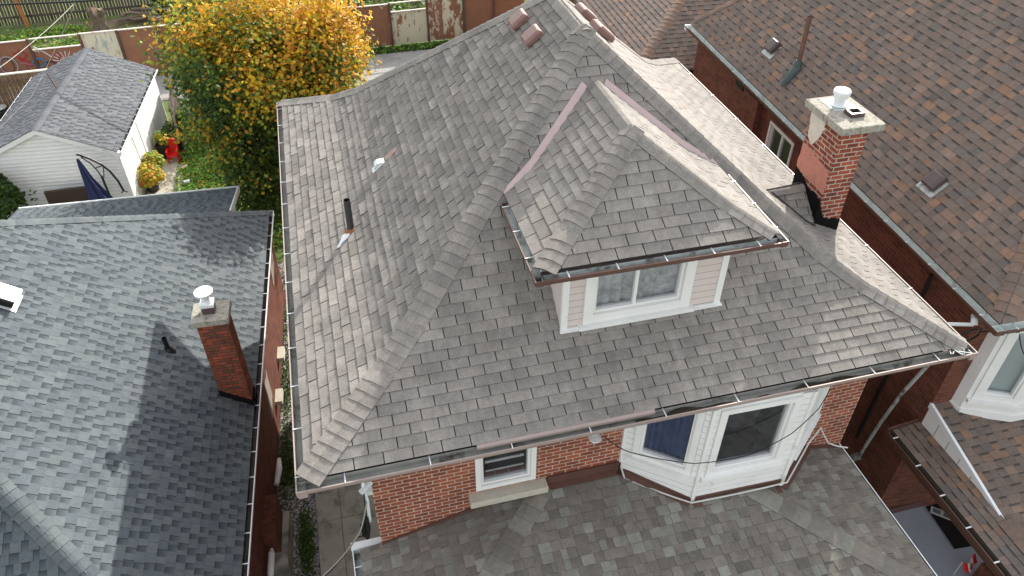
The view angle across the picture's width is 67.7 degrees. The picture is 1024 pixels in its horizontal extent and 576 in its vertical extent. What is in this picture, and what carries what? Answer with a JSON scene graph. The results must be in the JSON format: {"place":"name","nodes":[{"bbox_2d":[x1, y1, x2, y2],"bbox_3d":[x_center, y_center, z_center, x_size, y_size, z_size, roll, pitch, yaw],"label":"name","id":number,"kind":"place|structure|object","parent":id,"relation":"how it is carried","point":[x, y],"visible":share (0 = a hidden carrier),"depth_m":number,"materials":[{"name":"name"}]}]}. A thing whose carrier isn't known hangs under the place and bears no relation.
{"place":"outdoors","nodes":[
{"label":"outdoors","id":0,"kind":"place"},
{"bbox_2d":[1,3,74,66],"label":"service cable","id":1,"kind":"object","parent":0,"point":[38,37],"visible":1,"depth_m":22.32,"materials":[{"name":"rubber"}]},
{"bbox_2d":[2,7,73,125],"bbox_3d":[-14.406,-5.583,21.785,0.128,1.827,8.992,3,40,3],"label":"thin cable","id":2,"kind":"object","parent":1,"relation":"hanging from","point":[40,79],"visible":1,"depth_m":23.08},
{"bbox_2d":[0,0,107,5],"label":"overhead cable","id":3,"kind":"object","parent":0,"point":[50,2],"visible":1,"depth_m":24.42,"materials":[{"name":"black rubber"}]},
{"bbox_2d":[43,186,88,203],"bbox_3d":[-13.181,-2.256,22.910,1.520,1.280,0.780,-9,41,-11],"label":"table","id":4,"kind":"object","parent":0,"point":[67,195],"visible":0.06,"depth_m":22.85,"materials":[{"name":"brown wood"}]},
{"bbox_2d":[0,47,167,216],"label":"garage","id":5,"kind":"structure","parent":0,"point":[108,111],"depth_m":23.52,"materials":[{"name":"grey"}]},
{"bbox_2d":[151,0,166,15],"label":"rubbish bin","id":6,"kind":"object","parent":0,"point":[160,6],"visible":0.38,"depth_m":36.29,"materials":[{"name":"plastic"}]},
{"bbox_2d":[146,151,182,194],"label":"garden path","id":7,"kind":"structure","parent":0,"point":[166,186],"depth_m":25.55,"materials":[{"name":"stone"}]},
{"bbox_2d":[137,162,165,192],"bbox_3d":[-11.729,-3.601,24.712,1.037,1.002,1.018,-9,41,-11],"label":"potted plant","id":8,"kind":"object","parent":7,"relation":"on","point":[149,181],"visible":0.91,"depth_m":24.50,"materials":[{"name":"yellow plant"}]},
{"bbox_2d":[142,150,166,175],"bbox_3d":[-11.870,-4.073,25.287,0.813,0.988,0.820,31,49,32],"label":"potted plant","id":9,"kind":"object","parent":7,"relation":"on","point":[153,157],"visible":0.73,"depth_m":25.04,"materials":[{"name":"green plant"}]},
{"bbox_2d":[152,130,170,158],"bbox_3d":[-12.059,-4.966,26.344,0.581,1.002,0.612,-9,41,-11],"label":"potted plant","id":10,"kind":"object","parent":7,"relation":"on","point":[160,145],"visible":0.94,"depth_m":26.22,"materials":[{"name":"yellow plant"}]},
{"bbox_2d":[160,120,184,137],"bbox_3d":[-11.965,-5.463,26.982,0.858,0.947,0.879,-9,41,-11],"label":"potted plant","id":11,"kind":"object","parent":7,"relation":"on","point":[170,129],"visible":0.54,"depth_m":26.74,"materials":[{"name":"green plant"}]},
{"bbox_2d":[165,138,180,163],"bbox_3d":[-11.693,-4.718,26.300,0.380,0.720,0.485,-9,41,-11],"label":"toy chair","id":12,"kind":"object","parent":7,"relation":"on","point":[172,147],"visible":0.99,"depth_m":26.29,"materials":[{"name":"red plastic"}]},
{"bbox_2d":[0,0,525,572],"bbox_3d":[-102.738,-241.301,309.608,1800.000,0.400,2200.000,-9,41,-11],"label":"ground","id":13,"kind":"structure","parent":0,"point":[4,28],"depth_m":34.46,"materials":[{"name":"green plant"}]},
{"bbox_2d":[0,104,9,119],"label":"round bin","id":14,"kind":"object","parent":13,"relation":"on","point":[3,109],"visible":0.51,"depth_m":27.41,"materials":[{"name":"black plastic"}]},
{"bbox_2d":[0,173,36,219],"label":"vine shrub","id":15,"kind":"object","parent":13,"relation":"on","point":[12,199],"visible":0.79,"depth_m":22.25,"materials":[{"name":"green plant"}]},
{"bbox_2d":[13,0,29,27],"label":"fence post","id":16,"kind":"object","parent":13,"relation":"on","point":[23,17],"visible":0.82,"depth_m":35.37,"materials":[{"name":"orange wood"}]},
{"bbox_2d":[0,68,46,106],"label":"board fence","id":17,"kind":"object","parent":13,"relation":"on","point":[4,85],"visible":0.25,"depth_m":27.87,"materials":[{"name":"wood"}]},
{"bbox_2d":[0,0,174,25],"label":"board fence","id":18,"kind":"object","parent":13,"relation":"on","point":[69,11],"visible":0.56,"depth_m":36.17,"materials":[{"name":"brown wood"}]},
{"bbox_2d":[76,153,127,199],"bbox_3d":[-11.919,-2.817,22.476,1.124,2.708,0.800,-9,41,-11],"label":"cantilever parasol","id":19,"kind":"object","parent":13,"relation":"on","point":[95,190],"visible":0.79,"depth_m":22.12,"materials":[{"name":"blue fabric"}]},
{"bbox_2d":[0,186,293,575],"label":"slate roofed house","id":20,"kind":"structure","parent":13,"relation":"on","point":[142,353],"depth_m":13.03,"materials":[{"name":"grey"}]},
{"bbox_2d":[168,75,182,144],"bbox_3d":[-12.064,-6.394,27.517,0.084,1.727,2.602,-11,41,-13],"label":"board fence","id":21,"kind":"object","parent":13,"relation":"on","point":[173,104],"visible":0.47,"depth_m":26.91,"materials":[{"name":"wood"}]},
{"bbox_2d":[168,132,183,151],"bbox_3d":[-11.735,-5.120,26.774,0.571,0.687,0.628,12,41,13],"label":"potted plant","id":22,"kind":"object","parent":13,"relation":"on","point":[179,144],"visible":0.44,"depth_m":26.68,"materials":[{"name":"green plant"}]},
{"bbox_2d":[172,106,190,140],"bbox_3d":[-11.588,-5.939,27.393,1.297,1.250,1.245,-9,41,-11],"label":"bush","id":23,"kind":"object","parent":13,"relation":"on","point":[177,117],"visible":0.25,"depth_m":27.10,"materials":[{"name":"green plant"}]},
{"bbox_2d":[184,124,198,143],"bbox_3d":[-11.252,-5.493,27.196,1.032,0.824,0.855,-9,41,-11],"label":"bush","id":24,"kind":"object","parent":13,"relation":"on","point":[186,133],"visible":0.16,"depth_m":27.01,"materials":[{"name":"green plant"}]},
{"bbox_2d":[0,49,430,105],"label":"lane","id":25,"kind":"structure","parent":13,"relation":"on","point":[390,61],"depth_m":32.63,"materials":[{"name":"grey concrete"}]},
{"bbox_2d":[173,142,282,246],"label":"lawn grass","id":26,"kind":"structure","parent":13,"relation":"on","point":[201,159],"depth_m":25.78,"materials":[{"name":"green plant"}]},
{"bbox_2d":[168,141,280,241],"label":"fallen leaves","id":27,"kind":"object","parent":26,"relation":"on","point":[202,175],"visible":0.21,"depth_m":25.79,"materials":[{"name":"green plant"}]},
{"bbox_2d":[130,0,382,240],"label":"maple tree","id":28,"kind":"object","parent":13,"relation":"on","point":[299,49],"visible":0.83,"depth_m":19.25,"materials":[{"name":"yellow plant"}]},
{"bbox_2d":[0,0,523,87],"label":"painted fence","id":29,"kind":"object","parent":13,"relation":"on","point":[122,44],"visible":0.56,"depth_m":33.15,"materials":[{"name":"paint"}]},
{"bbox_2d":[277,262,320,575],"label":"gravel strip","id":30,"kind":"object","parent":13,"relation":"on","point":[295,509],"visible":0.08,"depth_m":15.85,"materials":[{"name":"grey gravel"}]},
{"bbox_2d":[277,257,319,575],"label":"alley weeds","id":31,"kind":"object","parent":30,"relation":"on","point":[307,541],"visible":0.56,"depth_m":16.26,"materials":[{"name":"green plant"}]},
{"bbox_2d":[276,0,977,575],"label":"brick house","id":32,"kind":"structure","parent":13,"relation":"on","point":[558,240],"depth_m":10.36,"materials":[{"name":"beige"}]},
{"bbox_2d":[322,501,366,575],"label":"service drop","id":33,"kind":"object","parent":32,"relation":"attached to","point":[352,542],"visible":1,"depth_m":9.83,"materials":[{"name":"grey rubber"}]},
{"bbox_2d":[325,493,366,575],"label":"service drop","id":34,"kind":"object","parent":32,"relation":"attached to","point":[355,540],"visible":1,"depth_m":9.84,"materials":[{"name":"black rubber"}]},
{"bbox_2d":[360,516,370,539],"bbox_3d":[-1.951,3.210,10.186,0.138,0.407,0.099,-23,45,-25],"label":"cable splice","id":35,"kind":"object","parent":34,"relation":"hanging from","point":[366,526],"visible":0.86,"depth_m":10.13,"materials":[{"name":"black plastic"}]},
{"bbox_2d":[475,447,536,491],"bbox_3d":[-0.126,2.313,10.598,0.860,0.900,0.380,-9,41,-11],"label":"window","id":36,"kind":"structure","parent":32,"relation":"in","point":[496,462],"depth_m":10.71,"materials":[{"name":"white plastic"}]},
{"bbox_2d":[577,260,697,331],"bbox_3d":[1.601,-0.021,9.696,1.590,0.990,0.249,-9,41,-11],"label":"dormer window","id":37,"kind":"structure","parent":32,"relation":"in","point":[675,282],"depth_m":9.82,"materials":[{"name":"white plastic"}]},
{"bbox_2d":[626,412,705,482],"bbox_3d":[2.128,1.969,10.414,0.970,1.430,0.254,16,42,18],"label":"window","id":38,"kind":"structure","parent":32,"relation":"in","point":[676,439],"depth_m":10.64,"materials":[{"name":"white plastic"}]},
{"bbox_2d":[604,389,830,463],"bbox_3d":[2.651,1.960,9.918,3.151,1.015,0.087,-10,41,-12],"label":"cable","id":39,"kind":"object","parent":32,"relation":"attached to","point":[726,459],"depth_m":10.11,"materials":[{"name":"black rubber"}]},
{"bbox_2d":[619,386,829,501],"bbox_3d":[3.090,1.726,11.096,3.215,2.045,1.665,-9,41,-11],"label":"bay window","id":40,"kind":"structure","parent":32,"relation":"in","point":[710,424],"depth_m":10.80,"materials":[{"name":"white plastic"}]},
{"bbox_2d":[620,427,847,503],"bbox_3d":[3.531,2.730,11.381,3.915,0.764,0.733,-9,41,-11],"label":"bay cable","id":41,"kind":"object","parent":32,"relation":"attached to","point":[816,433],"visible":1,"depth_m":11.10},
{"bbox_2d":[700,395,802,483],"bbox_3d":[3.176,1.871,10.537,1.262,1.430,0.710,-9,41,-11],"label":"window","id":42,"kind":"structure","parent":32,"relation":"in","point":[736,435],"depth_m":10.73,"materials":[{"name":"white plastic"}]},
{"bbox_2d":[793,387,827,460],"bbox_3d":[4.301,1.631,10.831,0.176,1.430,1.020,26,46,27],"label":"window","id":43,"kind":"structure","parent":32,"relation":"in","point":[807,432],"depth_m":11.19,"materials":[{"name":"white plastic"}]},
{"bbox_2d":[30,0,528,64],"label":"yard soil","id":44,"kind":"structure","parent":0,"point":[114,23],"depth_m":35.99,"materials":[{"name":"brown soil"}]},
{"bbox_2d":[0,11,187,48],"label":"weeds","id":45,"kind":"object","parent":44,"relation":"on","point":[52,30],"visible":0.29,"depth_m":34.76,"materials":[{"name":"green plant"}]},
{"bbox_2d":[86,5,110,30],"bbox_3d":[-18.858,-12.277,34.873,0.860,1.267,0.895,16,42,18],"label":"tree stump","id":46,"kind":"object","parent":44,"relation":"on","point":[96,15],"visible":0.85,"depth_m":34.67,"materials":[{"name":"brown wood"}]},
{"bbox_2d":[118,17,143,21],"bbox_3d":[-17.918,-12.655,35.946,1.221,0.259,0.225,2,40,2],"label":"branch","id":47,"kind":"object","parent":44,"relation":"on","point":[129,18],"visible":0.97,"depth_m":35.88,"materials":[{"name":"brown plant"}]},
{"bbox_2d":[132,11,151,14],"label":"branch","id":48,"kind":"object","parent":47,"relation":"on","point":[142,13],"visible":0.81,"depth_m":35.91,"materials":[{"name":"brown plant"}]},
{"bbox_2d":[148,15,163,21],"bbox_3d":[-16.860,-12.787,36.220,0.726,0.362,0.355,-9,41,-11],"label":"log","id":49,"kind":"object","parent":44,"relation":"on","point":[156,18],"visible":0.61,"depth_m":36.12,"materials":[{"name":"brown wood"}]},
{"bbox_2d":[264,0,466,31],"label":"ivy cover","id":50,"kind":"object","parent":44,"relation":"on","point":[400,6],"visible":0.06,"depth_m":37.02,"materials":[{"name":"green plant"}]},
{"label":"branch","id":51,"kind":"object","parent":44,"relation":"on","visible":0},
{"bbox_2d":[130,13,154,17],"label":"branch","id":52,"kind":"object","parent":51,"relation":"on","point":[141,15],"visible":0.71,"depth_m":36.16,"materials":[{"name":"brown wood"}]},
{"bbox_2d":[315,482,379,575],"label":"side path","id":53,"kind":"structure","parent":0,"point":[330,525],"depth_m":15.46,"materials":[{"name":"concrete"}]},
{"bbox_2d":[351,78,373,86],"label":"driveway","id":54,"kind":"structure","parent":0,"point":[368,79],"depth_m":31.38,"materials":[{"name":"concrete"}]},
{"bbox_2d":[357,39,450,56],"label":"verge grass","id":55,"kind":"structure","parent":0,"point":[424,45],"depth_m":33.84,"materials":[{"name":"green plant"}]},
{"bbox_2d":[569,0,730,74],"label":"back house","id":56,"kind":"structure","parent":0,"point":[651,29],"depth_m":21.46,"materials":[{"name":"brown"}]},
{"bbox_2d":[684,0,1023,575],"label":"brown roofed house","id":57,"kind":"structure","parent":0,"point":[932,214],"depth_m":13.21,"materials":[{"name":"brown"}]},
{"bbox_2d":[765,121,794,166],"bbox_3d":[5.945,-2.797,16.891,0.431,1.490,1.170,-8,41,-9],"label":"window","id":58,"kind":"structure","parent":57,"relation":"in","point":[784,146],"depth_m":16.92,"materials":[{"name":"white plastic"}]},
{"bbox_2d":[926,504,970,548],"bbox_3d":[8.807,4.572,14.916,1.100,0.012,1.000,-9,41,-11],"label":"doormat","id":59,"kind":"object","parent":57,"relation":"on","point":[954,535],"visible":0.38,"depth_m":14.75,"materials":[{"name":"black plastic"}]},
{"bbox_2d":[930,506,950,520],"bbox_3d":[8.461,4.440,15.039,0.400,0.022,0.160,19,44,21],"label":"newspaper","id":60,"kind":"object","parent":59,"relation":"on","point":[937,512],"visible":0.7,"depth_m":15.04,"materials":[{"name":"white paper"}]},
{"bbox_2d":[953,553,976,574],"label":"maple leaf flag","id":61,"kind":"object","parent":57,"relation":"on","point":[968,567],"visible":1,"depth_m":13.83,"materials":[{"name":"red fabric"}]},
{"bbox_2d":[949,332,1023,421],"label":"bay window","id":62,"kind":"structure","parent":57,"relation":"in","point":[991,344],"depth_m":12.59,"materials":[{"name":"white plastic"}]},
{"bbox_2d":[960,327,1019,341],"bbox_3d":[7.167,0.738,11.642,0.808,0.526,0.229,7,40,8],"label":"coiled cable","id":63,"kind":"object","parent":57,"relation":"hanging from","point":[972,338],"visible":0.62,"depth_m":11.56,"materials":[{"name":"black rubber"}]},
{"bbox_2d":[966,331,1023,410],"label":"window","id":64,"kind":"structure","parent":57,"relation":"in","point":[1004,377],"depth_m":12.35,"materials":[{"name":"white plastic"}]},
{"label":"branch","id":65,"kind":"object","parent":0,"visible":0},
{"bbox_2d":[131,7,153,10],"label":"branch","id":66,"kind":"object","parent":65,"relation":"on","point":[138,8],"visible":0.96,"depth_m":36.17,"materials":[{"name":"brown plant"}]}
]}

